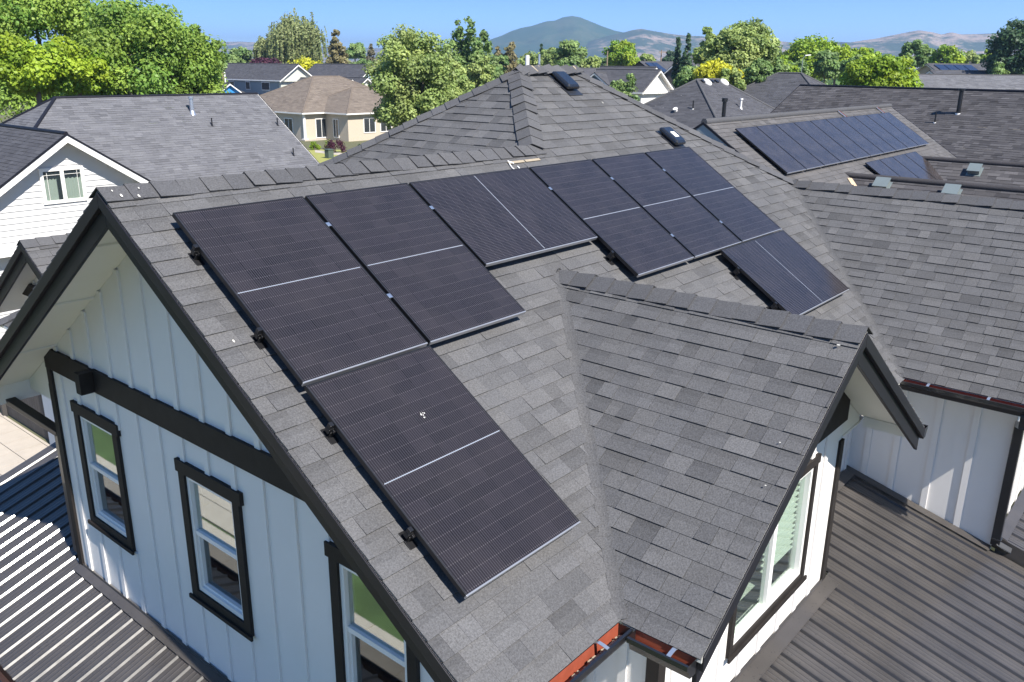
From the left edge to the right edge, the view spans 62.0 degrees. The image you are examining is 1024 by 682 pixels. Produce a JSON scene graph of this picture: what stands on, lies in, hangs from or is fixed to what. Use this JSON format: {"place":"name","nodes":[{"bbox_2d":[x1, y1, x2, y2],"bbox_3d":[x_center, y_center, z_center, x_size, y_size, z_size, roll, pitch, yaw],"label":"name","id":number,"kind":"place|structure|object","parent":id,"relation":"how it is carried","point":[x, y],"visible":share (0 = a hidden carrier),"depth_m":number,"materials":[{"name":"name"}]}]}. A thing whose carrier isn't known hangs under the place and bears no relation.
{"place":"outdoors","nodes":[
{"label":"outdoors","id":0,"kind":"place"},
{"bbox_2d":[0,413,49,475],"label":"path","id":1,"kind":"structure","parent":0,"point":[19,444],"depth_m":19.35,"materials":[{"name":"beige concrete"}]},
{"bbox_2d":[0,92,318,338],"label":"house","id":2,"kind":"structure","parent":0,"point":[52,177],"depth_m":33.84,"materials":[{"name":"grey"}]},
{"bbox_2d":[38,165,87,204],"bbox_3d":[-13.854,-4.821,26.330,0.055,1.080,1.312,15,23,38],"label":"window","id":3,"kind":"structure","parent":2,"relation":"in","point":[58,184],"depth_m":26.31,"materials":[{"name":"white plastic"}]},
{"bbox_2d":[131,42,458,62],"bbox_3d":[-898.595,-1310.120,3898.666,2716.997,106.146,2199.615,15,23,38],"label":"mountain","id":4,"kind":"structure","parent":0,"point":[247,45],"depth_m":3783.63,"materials":[{"name":"stone"}]},
{"bbox_2d":[231,76,398,141],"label":"house","id":5,"kind":"structure","parent":0,"point":[313,108],"depth_m":97.68,"materials":[{"name":"beige"}]},
{"bbox_2d":[315,118,326,137],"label":"window","id":6,"kind":"structure","parent":5,"relation":"in","point":[320,123],"depth_m":97.35,"materials":[{"name":"white plastic"}]},
{"bbox_2d":[363,118,375,132],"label":"window","id":7,"kind":"structure","parent":5,"relation":"in","point":[369,126],"depth_m":97.59,"materials":[{"name":"white plastic"}]},
{"bbox_2d":[308,149,343,162],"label":"lawn","id":8,"kind":"structure","parent":0,"point":[320,157],"depth_m":81.12,"materials":[{"name":"green plant"}]},
{"bbox_2d":[324,138,346,152],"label":"shrub","id":9,"kind":"object","parent":8,"relation":"on","point":[332,144],"visible":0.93,"depth_m":83.25,"materials":[{"name":"purple plant"}]},
{"bbox_2d":[307,63,374,80],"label":"house","id":10,"kind":"structure","parent":0,"point":[326,69],"depth_m":144.07,"materials":[{"name":"stone"}]},
{"bbox_2d":[0,79,823,652],"bbox_3d":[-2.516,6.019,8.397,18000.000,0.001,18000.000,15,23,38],"label":"ground","id":11,"kind":"structure","parent":0,"point":[346,143],"depth_m":91.35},
{"bbox_2d":[0,395,48,439],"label":"fence","id":12,"kind":"object","parent":11,"relation":"on","point":[35,403],"visible":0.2,"depth_m":19.93,"materials":[{"name":"brown wood"}]},
{"bbox_2d":[0,31,93,104],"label":"maple tree","id":13,"kind":"object","parent":11,"relation":"on","point":[28,68],"visible":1,"depth_m":41.26,"materials":[{"name":"green plant"}]},
{"bbox_2d":[0,0,99,127],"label":"maple tree","id":14,"kind":"object","parent":11,"relation":"on","point":[23,18],"visible":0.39,"depth_m":48.52,"materials":[{"name":"green plant"}]},
{"bbox_2d":[61,43,116,95],"bbox_3d":[-22.795,-10.913,45.351,4.166,9.307,3.887,15,23,38],"label":"maple tree","id":15,"kind":"object","parent":11,"relation":"on","point":[97,80],"visible":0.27,"depth_m":43.89,"materials":[{"name":"green plant"}]},
{"bbox_2d":[55,0,230,140],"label":"maple tree","id":16,"kind":"object","parent":11,"relation":"on","point":[156,41],"visible":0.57,"depth_m":45.89,"materials":[{"name":"green plant"}]},
{"bbox_2d":[175,23,221,131],"bbox_3d":[-18.610,-13.563,51.521,2.330,10.628,2.535,2,18,3],"label":"maple tree","id":17,"kind":"object","parent":11,"relation":"on","point":[195,27],"visible":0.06,"depth_m":49.92,"materials":[{"name":"green plant"}]},
{"bbox_2d":[156,63,312,93],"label":"house","id":18,"kind":"structure","parent":11,"relation":"on","point":[246,77],"depth_m":130.20,"materials":[{"name":"stone"}]},
{"bbox_2d":[228,46,253,62],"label":"leafy tree","id":19,"kind":"object","parent":11,"relation":"on","point":[243,54],"visible":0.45,"depth_m":179.33,"materials":[{"name":"green plant"}]},
{"bbox_2d":[251,35,271,60],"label":"willow tree","id":20,"kind":"object","parent":11,"relation":"on","point":[259,48],"visible":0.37,"depth_m":168.94,"materials":[{"name":"green plant"}]},
{"bbox_2d":[249,57,281,65],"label":"plum tree","id":21,"kind":"object","parent":11,"relation":"on","point":[263,60],"visible":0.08,"depth_m":156.57,"materials":[{"name":"purple plant"}]},
{"bbox_2d":[265,8,328,62],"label":"willow tree","id":22,"kind":"object","parent":11,"relation":"on","point":[292,39],"visible":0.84,"depth_m":162.60,"materials":[{"name":"green plant"}]},
{"bbox_2d":[288,55,323,69],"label":"leafy tree","id":23,"kind":"object","parent":11,"relation":"on","point":[307,65],"visible":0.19,"depth_m":152.97,"materials":[{"name":"yellow plant"}]},
{"bbox_2d":[259,76,371,94],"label":"house","id":24,"kind":"structure","parent":11,"relation":"on","point":[364,81],"depth_m":126.52,"materials":[{"name":"stone"}]},
{"bbox_2d":[325,29,348,75],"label":"pine tree","id":25,"kind":"object","parent":11,"relation":"on","point":[337,51],"visible":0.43,"depth_m":150.78,"materials":[{"name":"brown plant"}]},
{"bbox_2d":[345,42,366,61],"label":"leafy tree","id":26,"kind":"object","parent":11,"relation":"on","point":[354,51],"visible":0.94,"depth_m":190.06,"materials":[{"name":"green plant"}]},
{"bbox_2d":[361,23,461,128],"bbox_3d":[-7.486,-18.438,65.838,7.863,11.338,7.528,1,18,1],"label":"leafy tree","id":27,"kind":"object","parent":11,"relation":"on","point":[406,65],"visible":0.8,"depth_m":63.42,"materials":[{"name":"green plant"}]},
{"bbox_2d":[427,58,470,94],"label":"leafy tree","id":28,"kind":"object","parent":11,"relation":"on","point":[463,80],"visible":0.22,"depth_m":66.00,"materials":[{"name":"green plant"}]},
{"bbox_2d":[447,16,494,90],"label":"poplar tree","id":29,"kind":"object","parent":11,"relation":"on","point":[465,56],"visible":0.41,"depth_m":92.04,"materials":[{"name":"green plant"}]},
{"bbox_2d":[463,55,495,93],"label":"leafy tree","id":30,"kind":"object","parent":11,"relation":"on","point":[482,70],"visible":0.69,"depth_m":87.97,"materials":[{"name":"green plant"}]},
{"bbox_2d":[489,60,503,79],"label":"leafy tree","id":31,"kind":"object","parent":11,"relation":"on","point":[498,72],"visible":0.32,"depth_m":109.59,"materials":[{"name":"green plant"}]},
{"bbox_2d":[494,55,509,72],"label":"leafy tree","id":32,"kind":"object","parent":11,"relation":"on","point":[503,60],"visible":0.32,"depth_m":119.97,"materials":[{"name":"green plant"}]},
{"bbox_2d":[494,41,518,73],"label":"conifer tree","id":33,"kind":"object","parent":11,"relation":"on","point":[511,54],"visible":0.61,"depth_m":149.73,"materials":[{"name":"brown plant"}]},
{"bbox_2d":[0,54,1023,681],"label":"house","id":34,"kind":"structure","parent":11,"relation":"on","point":[742,480],"depth_m":7.85,"materials":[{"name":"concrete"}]},
{"bbox_2d":[70,400,135,554],"bbox_3d":[-4.227,1.401,8.878,1.010,1.440,0.125,15,23,38],"label":"window","id":35,"kind":"structure","parent":34,"relation":"in","point":[121,533],"depth_m":8.95,"materials":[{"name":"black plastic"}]},
{"bbox_2d":[174,457,254,641],"bbox_3d":[-2.622,1.831,7.595,1.030,1.440,0.125,15,23,38],"label":"window","id":36,"kind":"structure","parent":34,"relation":"in","point":[239,616],"depth_m":7.65,"materials":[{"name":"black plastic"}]},
{"bbox_2d":[250,293,392,348],"bbox_3d":[-0.983,-0.295,6.624,0.127,0.159,2.352,15,23,38],"label":"mounting rail","id":37,"kind":"object","parent":34,"relation":"attached to","point":[257,337],"visible":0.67,"depth_m":5.78,"materials":[{"name":"black metal"}]},
{"bbox_2d":[172,196,427,386],"bbox_3d":[-1.546,-0.444,6.284,1.134,0.035,1.722,-20,60,-47],"label":"solar panel","id":38,"kind":"object","parent":37,"relation":"attached to","point":[312,298],"visible":1,"depth_m":6.22,"materials":[{"name":"black glass"}]},
{"bbox_2d":[320,422,338,444],"bbox_3d":[-0.813,0.450,5.906,0.120,0.152,1.191,15,23,38],"label":"mounting rail","id":39,"kind":"object","parent":34,"relation":"attached to","point":[329,431],"visible":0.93,"depth_m":5.48,"materials":[{"name":"black metal"}]},
{"bbox_2d":[304,345,579,598],"bbox_3d":[-0.447,0.773,5.695,1.134,0.035,1.722,-20,60,-47],"label":"solar panel","id":40,"kind":"object","parent":39,"relation":"attached to","point":[474,498],"visible":1,"depth_m":5.62,"materials":[{"name":"black glass"}]},
{"bbox_2d":[324,540,419,681],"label":"window","id":41,"kind":"structure","parent":34,"relation":"in","point":[345,629],"depth_m":6.41,"materials":[{"name":"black plastic"}]},
{"bbox_2d":[398,526,417,549],"bbox_3d":[-0.271,1.054,5.612,0.120,0.152,1.196,15,23,38],"label":"mounting rail","id":42,"kind":"object","parent":34,"relation":"attached to","point":[407,536],"visible":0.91,"depth_m":5.18,"materials":[{"name":"black metal"}]},
{"bbox_2d":[188,169,665,265],"bbox_3d":[0.177,-1.488,8.825,0.127,0.158,7.604,15,23,38],"label":"mounting rail","id":43,"kind":"object","parent":34,"relation":"attached to","point":[195,255],"visible":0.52,"depth_m":6.07,"materials":[{"name":"black metal"}]},
{"bbox_2d":[305,183,525,344],"bbox_3d":[-0.794,-0.711,7.134,1.134,0.035,1.722,-20,60,-47],"label":"solar panel","id":44,"kind":"object","parent":43,"relation":"attached to","point":[421,263],"visible":1,"depth_m":7.07,"materials":[{"name":"black glass"}]},
{"bbox_2d":[409,167,597,266],"bbox_3d":[-0.038,-1.251,8.298,1.722,0.036,1.134,-20,60,-47],"label":"solar panel","id":45,"kind":"object","parent":43,"relation":"attached to","point":[493,218],"visible":1,"depth_m":8.20,"materials":[{"name":"black glass"}]},
{"bbox_2d":[529,159,693,276],"bbox_3d":[1.088,-1.381,9.264,1.134,0.035,1.722,-20,60,-47],"label":"solar panel","id":46,"kind":"object","parent":43,"relation":"attached to","point":[622,224],"visible":1,"depth_m":9.21,"materials":[{"name":"black glass"}]},
{"bbox_2d":[592,152,740,258],"bbox_3d":[1.840,-1.648,10.114,1.134,0.035,1.722,-20,60,-47],"label":"solar panel","id":47,"kind":"object","parent":43,"relation":"attached to","point":[665,201],"visible":1,"depth_m":10.06,"materials":[{"name":"black glass"}]},
{"bbox_2d":[603,221,722,264],"bbox_3d":[2.118,-1.256,9.970,0.127,0.158,3.538,15,23,38],"label":"mounting rail","id":48,"kind":"object","parent":34,"relation":"attached to","point":[609,257],"visible":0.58,"depth_m":8.70,"materials":[{"name":"black metal"}]},
{"bbox_2d":[645,147,781,243],"bbox_3d":[2.592,-1.916,10.964,1.134,0.035,1.722,-20,60,-47],"label":"solar panel","id":49,"kind":"object","parent":48,"relation":"attached to","point":[715,194],"visible":1,"depth_m":10.92,"materials":[{"name":"black glass"}]},
{"bbox_2d":[729,267,739,279],"bbox_3d":[3.107,-0.979,10.379,0.120,0.152,1.794,15,23,38],"label":"mounting rail","id":50,"kind":"object","parent":34,"relation":"attached to","point":[736,271],"visible":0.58,"depth_m":9.72,"materials":[{"name":"black metal"}]},
{"bbox_2d":[720,230,849,314],"bbox_3d":[3.316,-0.837,10.260,1.722,0.035,1.134,-20,60,-47],"label":"solar panel","id":51,"kind":"object","parent":50,"relation":"attached to","point":[784,270],"visible":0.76,"depth_m":10.17,"materials":[{"name":"black glass"}]},
{"bbox_2d":[725,453,821,663],"bbox_3d":[2.322,1.890,7.710,0.190,1.360,1.690,15,23,38],"label":"window","id":52,"kind":"structure","parent":34,"relation":"in","point":[771,600],"depth_m":8.04,"materials":[{"name":"white plastic"}]},
{"bbox_2d":[516,51,546,65],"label":"leafy tree","id":53,"kind":"object","parent":11,"relation":"on","point":[533,59],"visible":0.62,"depth_m":169.05,"materials":[{"name":"green plant"}]},
{"bbox_2d":[541,47,555,65],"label":"leafy tree","id":54,"kind":"object","parent":11,"relation":"on","point":[546,54],"visible":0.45,"depth_m":169.30,"materials":[{"name":"green plant"}]},
{"bbox_2d":[550,39,587,66],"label":"leafy tree","id":55,"kind":"object","parent":11,"relation":"on","point":[570,52],"visible":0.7,"depth_m":129.76,"materials":[{"name":"green plant"}]},
{"bbox_2d":[579,55,600,67],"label":"leafy tree","id":56,"kind":"object","parent":11,"relation":"on","point":[592,61],"visible":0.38,"depth_m":119.41,"materials":[{"name":"green plant"}]},
{"bbox_2d":[601,39,637,65],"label":"leafy tree","id":57,"kind":"object","parent":11,"relation":"on","point":[622,52],"visible":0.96,"depth_m":149.44,"materials":[{"name":"green plant"}]},
{"bbox_2d":[610,73,639,101],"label":"leafy tree","id":58,"kind":"object","parent":11,"relation":"on","point":[623,87],"visible":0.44,"depth_m":87.97,"materials":[{"name":"green plant"}]},
{"bbox_2d":[633,61,672,72],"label":"house","id":59,"kind":"structure","parent":11,"relation":"on","point":[663,66],"depth_m":152.14,"materials":[{"name":"stone"}]},
{"bbox_2d":[671,37,681,79],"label":"conifer tree","id":60,"kind":"object","parent":11,"relation":"on","point":[676,59],"visible":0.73,"depth_m":110.50,"materials":[{"name":"green plant"}]},
{"bbox_2d":[664,55,699,109],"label":"house","id":61,"kind":"structure","parent":11,"relation":"on","point":[667,72],"depth_m":120.01,"materials":[{"name":"stone"}]},
{"bbox_2d":[672,65,697,88],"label":"leafy tree","id":62,"kind":"object","parent":11,"relation":"on","point":[684,76],"visible":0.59,"depth_m":75.66,"materials":[{"name":"green plant"}]},
{"bbox_2d":[677,32,693,72],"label":"conifer tree","id":63,"kind":"object","parent":11,"relation":"on","point":[686,60],"visible":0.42,"depth_m":108.43,"materials":[{"name":"green plant"}]},
{"bbox_2d":[692,25,717,65],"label":"leafy tree","id":64,"kind":"object","parent":11,"relation":"on","point":[698,55],"visible":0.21,"depth_m":84.18,"materials":[{"name":"green plant"}]},
{"bbox_2d":[692,57,744,84],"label":"leafy tree","id":65,"kind":"object","parent":11,"relation":"on","point":[711,68],"visible":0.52,"depth_m":73.20,"materials":[{"name":"yellow plant"}]},
{"bbox_2d":[720,66,746,90],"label":"leafy tree","id":66,"kind":"object","parent":11,"relation":"on","point":[736,75],"visible":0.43,"depth_m":71.83,"materials":[{"name":"green plant"}]},
{"bbox_2d":[700,16,782,83],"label":"leafy tree","id":67,"kind":"object","parent":11,"relation":"on","point":[742,45],"visible":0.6,"depth_m":77.27,"materials":[{"name":"green plant"}]},
{"bbox_2d":[685,72,825,121],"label":"house","id":68,"kind":"structure","parent":11,"relation":"on","point":[775,90],"depth_m":72.12,"materials":[{"name":"stone"}]},
{"bbox_2d":[742,58,773,92],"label":"leafy tree","id":69,"kind":"object","parent":11,"relation":"on","point":[759,69],"visible":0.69,"depth_m":73.76,"materials":[{"name":"green plant"}]},
{"bbox_2d":[770,50,789,73],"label":"leafy tree","id":70,"kind":"object","parent":11,"relation":"on","point":[779,66],"visible":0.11,"depth_m":79.51,"materials":[{"name":"green plant"}]},
{"bbox_2d":[788,59,810,75],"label":"leafy tree","id":71,"kind":"object","parent":11,"relation":"on","point":[805,70],"visible":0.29,"depth_m":99.63,"materials":[{"name":"green plant"}]},
{"bbox_2d":[784,33,840,80],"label":"locust tree","id":72,"kind":"object","parent":11,"relation":"on","point":[803,48],"visible":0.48,"depth_m":123.33,"materials":[{"name":"green plant"}]},
{"bbox_2d":[813,49,840,83],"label":"leafy tree","id":73,"kind":"object","parent":11,"relation":"on","point":[827,64],"visible":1,"depth_m":99.79,"materials":[{"name":"green plant"}]},
{"bbox_2d":[814,42,856,84],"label":"locust tree","id":74,"kind":"object","parent":11,"relation":"on","point":[845,53],"visible":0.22,"depth_m":109.26,"materials":[{"name":"green plant"}]},
{"bbox_2d":[839,54,862,76],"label":"leafy tree","id":75,"kind":"object","parent":11,"relation":"on","point":[843,64],"visible":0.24,"depth_m":94.88,"materials":[{"name":"green plant"}]},
{"bbox_2d":[838,53,923,86],"bbox_3d":[27.033,-16.469,63.646,5.088,9.566,5.209,-4,18,-14],"label":"locust tree","id":76,"kind":"object","parent":11,"relation":"on","point":[886,70],"visible":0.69,"depth_m":61.41,"materials":[{"name":"green plant"}]},
{"bbox_2d":[898,39,932,68],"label":"poplar tree","id":77,"kind":"object","parent":11,"relation":"on","point":[920,52],"visible":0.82,"depth_m":139.61,"materials":[{"name":"green plant"}]},
{"bbox_2d":[927,44,966,63],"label":"leafy tree","id":78,"kind":"object","parent":11,"relation":"on","point":[948,54],"visible":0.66,"depth_m":149.03,"materials":[{"name":"green plant"}]},
{"bbox_2d":[913,63,985,73],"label":"house","id":79,"kind":"structure","parent":11,"relation":"on","point":[939,66],"depth_m":140.81,"materials":[{"name":"stone"}]},
{"bbox_2d":[925,70,1019,88],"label":"house","id":80,"kind":"structure","parent":11,"relation":"on","point":[956,72],"depth_m":108.03,"materials":[{"name":"stone"}]},
{"bbox_2d":[964,50,980,63],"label":"leafy tree","id":81,"kind":"object","parent":11,"relation":"on","point":[972,57],"visible":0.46,"depth_m":149.14,"materials":[{"name":"green plant"}]},
{"bbox_2d":[989,61,1010,73],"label":"leafy tree","id":82,"kind":"object","parent":11,"relation":"on","point":[999,68],"visible":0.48,"depth_m":99.72,"materials":[{"name":"green plant"}]},
{"bbox_2d":[979,19,1023,74],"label":"leafy tree","id":83,"kind":"object","parent":11,"relation":"on","point":[1006,43],"visible":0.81,"depth_m":104.81,"materials":[{"name":"green plant"}]},
{"bbox_2d":[25,0,1023,47],"label":"sky","id":84,"kind":"structure","parent":0,"point":[363,21],"materials":[{"name":"blue"}]},
{"bbox_2d":[471,16,623,60],"bbox_3d":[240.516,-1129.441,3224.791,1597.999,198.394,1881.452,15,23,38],"label":"mountain","id":85,"kind":"structure","parent":0,"point":[580,30],"depth_m":3091.72,"materials":[{"name":"stone"}]},
{"bbox_2d":[581,66,681,103],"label":"house","id":86,"kind":"structure","parent":0,"point":[652,82],"depth_m":98.81,"materials":[{"name":"stone"}]},
{"bbox_2d":[644,78,774,128],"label":"house","id":87,"kind":"structure","parent":0,"point":[701,98],"depth_m":54.44,"materials":[{"name":"stone"}]},
{"bbox_2d":[584,29,849,63],"bbox_3d":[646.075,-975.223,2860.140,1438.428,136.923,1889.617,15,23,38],"label":"mountain","id":88,"kind":"structure","parent":0,"point":[654,43],"depth_m":2720.68,"materials":[{"name":"stone"}]},
{"bbox_2d":[693,98,1023,200],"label":"house","id":89,"kind":"structure","parent":0,"point":[976,177],"depth_m":22.43,"materials":[{"name":"grey"}]},
{"bbox_2d":[735,126,805,173],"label":"solar panel","id":90,"kind":"object","parent":89,"relation":"attached to","point":[772,150],"visible":1,"depth_m":20.81,"materials":[{"name":"blue glass"}]},
{"bbox_2d":[756,124,823,169],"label":"solar panel","id":91,"kind":"object","parent":89,"relation":"attached to","point":[794,149],"visible":1,"depth_m":21.68,"materials":[{"name":"blue glass"}]},
{"bbox_2d":[775,122,840,165],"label":"solar panel","id":92,"kind":"object","parent":89,"relation":"attached to","point":[810,145],"visible":1,"depth_m":22.53,"materials":[{"name":"blue glass"}]},
{"bbox_2d":[793,121,855,162],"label":"solar panel","id":93,"kind":"object","parent":89,"relation":"attached to","point":[826,141],"visible":1,"depth_m":23.38,"materials":[{"name":"blue glass"}]},
{"bbox_2d":[811,119,869,159],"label":"solar panel","id":94,"kind":"object","parent":89,"relation":"attached to","point":[845,142],"visible":1,"depth_m":24.23,"materials":[{"name":"blue glass"}]},
{"bbox_2d":[826,117,882,156],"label":"solar panel","id":95,"kind":"object","parent":89,"relation":"attached to","point":[855,136],"visible":1,"depth_m":25.08,"materials":[{"name":"blue glass"}]},
{"bbox_2d":[840,116,895,153],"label":"solar panel","id":96,"kind":"object","parent":89,"relation":"attached to","point":[872,137],"visible":1,"depth_m":25.93,"materials":[{"name":"blue glass"}]},
{"bbox_2d":[854,115,907,150],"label":"solar panel","id":97,"kind":"object","parent":89,"relation":"attached to","point":[882,133],"visible":1,"depth_m":26.78,"materials":[{"name":"blue glass"}]},
{"bbox_2d":[865,160,899,176],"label":"solar panel","id":98,"kind":"object","parent":89,"relation":"attached to","point":[878,167],"visible":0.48,"depth_m":23.96,"materials":[{"name":"blue glass"}]},
{"bbox_2d":[867,113,918,148],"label":"solar panel","id":99,"kind":"object","parent":89,"relation":"attached to","point":[892,130],"visible":1,"depth_m":27.63,"materials":[{"name":"blue glass"}]},
{"bbox_2d":[878,112,928,145],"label":"solar panel","id":100,"kind":"object","parent":89,"relation":"attached to","point":[907,131],"visible":1,"depth_m":28.48,"materials":[{"name":"blue glass"}]},
{"bbox_2d":[879,157,928,190],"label":"solar panel","id":101,"kind":"object","parent":89,"relation":"attached to","point":[896,167],"visible":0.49,"depth_m":24.79,"materials":[{"name":"blue glass"}]},
{"bbox_2d":[892,154,935,179],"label":"solar panel","id":102,"kind":"object","parent":89,"relation":"attached to","point":[913,167],"visible":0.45,"depth_m":25.59,"materials":[{"name":"blue glass"}]},
{"bbox_2d":[905,151,945,179],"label":"solar panel","id":103,"kind":"object","parent":89,"relation":"on","point":[921,161],"visible":0.49,"depth_m":26.34,"materials":[{"name":"blue glass"}]},
{"bbox_2d":[757,84,1023,181],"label":"house","id":104,"kind":"structure","parent":0,"point":[954,121],"depth_m":36.26,"materials":[{"name":"grey"}]},
{"bbox_2d":[839,30,1018,70],"bbox_3d":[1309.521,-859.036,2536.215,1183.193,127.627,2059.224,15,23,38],"label":"mountain","id":105,"kind":"structure","parent":0,"point":[892,44],"depth_m":2473.45,"materials":[{"name":"grey stone"}]},
{"bbox_2d":[916,74,1023,152],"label":"house","id":106,"kind":"structure","parent":0,"point":[994,81],"depth_m":78.19,"materials":[{"name":"grey"}]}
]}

